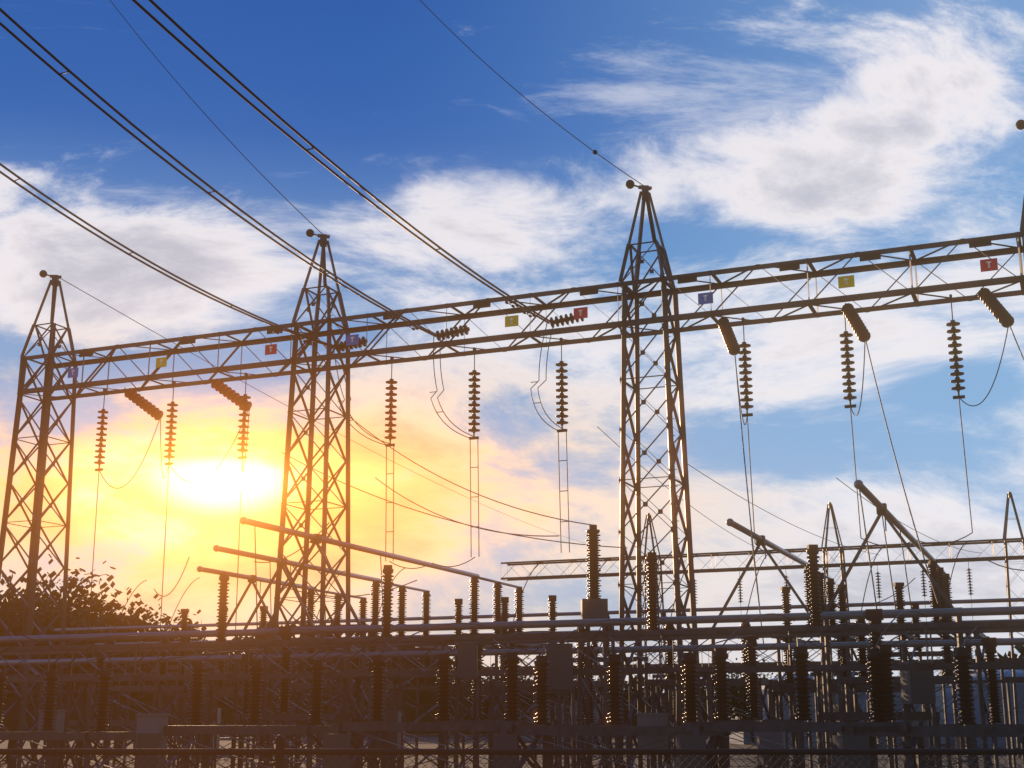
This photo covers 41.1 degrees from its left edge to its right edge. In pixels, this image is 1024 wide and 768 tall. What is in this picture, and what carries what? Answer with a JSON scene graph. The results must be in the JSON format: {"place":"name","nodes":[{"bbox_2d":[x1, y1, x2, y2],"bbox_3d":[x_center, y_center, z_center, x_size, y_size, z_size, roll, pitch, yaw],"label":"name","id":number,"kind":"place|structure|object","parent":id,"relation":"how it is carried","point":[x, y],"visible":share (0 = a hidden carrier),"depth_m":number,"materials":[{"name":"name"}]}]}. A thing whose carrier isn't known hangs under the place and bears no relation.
{"place":"outdoors","nodes":[
{"label":"outdoors","id":0,"kind":"place"},
{"bbox_2d":[0,734,1022,767],"bbox_3d":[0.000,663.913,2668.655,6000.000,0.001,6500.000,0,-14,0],"label":"ground","id":1,"kind":"structure","parent":0,"point":[423,744],"depth_m":70.91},
{"bbox_2d":[0,649,707,734],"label":"tree line","id":2,"kind":"object","parent":1,"relation":"on","point":[430,702],"visible":0.06,"depth_m":195.43,"materials":[{"name":"green plant"}]},
{"bbox_2d":[0,514,1023,767],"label":"support structures","id":3,"kind":"object","parent":1,"relation":"on","point":[848,690],"visible":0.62,"depth_m":23.54,"materials":[{"name":"metal"}]},
{"bbox_2d":[38,710,929,748],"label":"pale cabinets","id":4,"kind":"object","parent":3,"relation":"on","point":[152,722],"visible":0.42,"depth_m":20.13,"materials":[{"name":"grey metal"}]},
{"bbox_2d":[0,529,1002,730],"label":"post insulators","id":5,"kind":"object","parent":3,"relation":"on","point":[881,686],"visible":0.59,"depth_m":21.45,"materials":[{"name":"brown ceramic"}]},
{"bbox_2d":[0,503,996,676],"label":"insulator caps","id":6,"kind":"object","parent":5,"relation":"on","point":[873,615],"visible":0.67,"depth_m":23.57,"materials":[{"name":"metal"}]},
{"bbox_2d":[0,480,1023,664],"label":"busbar tubes","id":7,"kind":"object","parent":3,"relation":"on","point":[910,537],"visible":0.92,"depth_m":26.29,"materials":[{"name":"metal"}]},
{"bbox_2d":[133,599,964,767],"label":"cabinets","id":8,"kind":"object","parent":3,"relation":"on","point":[917,686],"visible":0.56,"depth_m":19.69,"materials":[{"name":"grey metal"}]},
{"bbox_2d":[0,185,1023,767],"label":"lattice gantry","id":9,"kind":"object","parent":1,"relation":"on","point":[666,279],"depth_m":33.10,"materials":[{"name":"metal"}]},
{"bbox_2d":[68,292,712,377],"bbox_3d":[-3.782,-1.109,33.735,17.873,0.260,0.012,-6,-15,22],"label":"phase sign","id":10,"kind":"object","parent":9,"relation":"attached to","point":[709,299],"visible":1,"depth_m":33.75,"materials":[{"name":"metal"}]},
{"bbox_2d":[71,261,990,374],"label":"phase sign letters","id":11,"kind":"object","parent":10,"relation":"attached to","point":[704,296],"visible":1,"depth_m":31.58,"materials":[{"name":"paint"}]},
{"bbox_2d":[156,275,854,367],"bbox_3d":[-1.018,-1.383,32.629,18.087,0.260,0.012,-6,-15,22],"label":"phase sign","id":12,"kind":"object","parent":9,"relation":"attached to","point":[850,282],"visible":1,"depth_m":32.18,"materials":[{"name":"yellow metal"}]},
{"bbox_2d":[39,119,1023,277],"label":"peak fittings","id":13,"kind":"object","parent":9,"relation":"on","point":[1019,125],"visible":1,"depth_m":32.27,"materials":[{"name":"metal"}]},
{"bbox_2d":[94,288,1013,603],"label":"insulator strings","id":14,"kind":"object","parent":9,"relation":"hanging from","point":[995,307],"depth_m":32.08},
{"bbox_2d":[0,0,1023,671],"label":"power lines","id":15,"kind":"object","parent":14,"relation":"hanging from","point":[418,326],"visible":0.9,"depth_m":27.92,"materials":[{"name":"black metal"}]},
{"bbox_2d":[79,238,991,578],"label":"insulator fittings","id":16,"kind":"object","parent":14,"relation":"on","point":[693,278],"visible":0.97,"depth_m":31.58,"materials":[{"name":"metal"}]},
{"bbox_2d":[265,258,997,354],"bbox_3d":[1.877,-1.670,31.471,17.644,0.260,0.012,-6,-15,22],"label":"phase sign","id":17,"kind":"object","parent":9,"relation":"attached to","point":[983,267],"visible":1,"depth_m":31.54,"materials":[{"name":"red metal"}]},
{"bbox_2d":[0,734,1023,767],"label":"fence","id":18,"kind":"object","parent":1,"relation":"on","point":[279,751],"visible":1,"depth_m":9.64,"materials":[{"name":"metal"}]},
{"bbox_2d":[0,554,1023,762],"bbox_3d":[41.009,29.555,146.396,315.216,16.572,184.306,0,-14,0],"label":"tree","id":19,"kind":"object","parent":1,"relation":"on","point":[77,616],"depth_m":67.66,"materials":[{"name":"green plant"}]},
{"bbox_2d":[500,492,1023,757],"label":"gantry","id":20,"kind":"object","parent":1,"relation":"on","point":[842,564],"visible":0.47,"depth_m":74.40,"materials":[{"name":"metal"}]},
{"bbox_2d":[517,669,1023,747],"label":"buildings and tanks","id":21,"kind":"structure","parent":1,"relation":"on","point":[1002,740],"depth_m":98.72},
{"bbox_2d":[0,0,1023,692],"label":"sky","id":22,"kind":"structure","parent":0,"point":[759,131],"materials":[{"name":"blue"}]}
]}

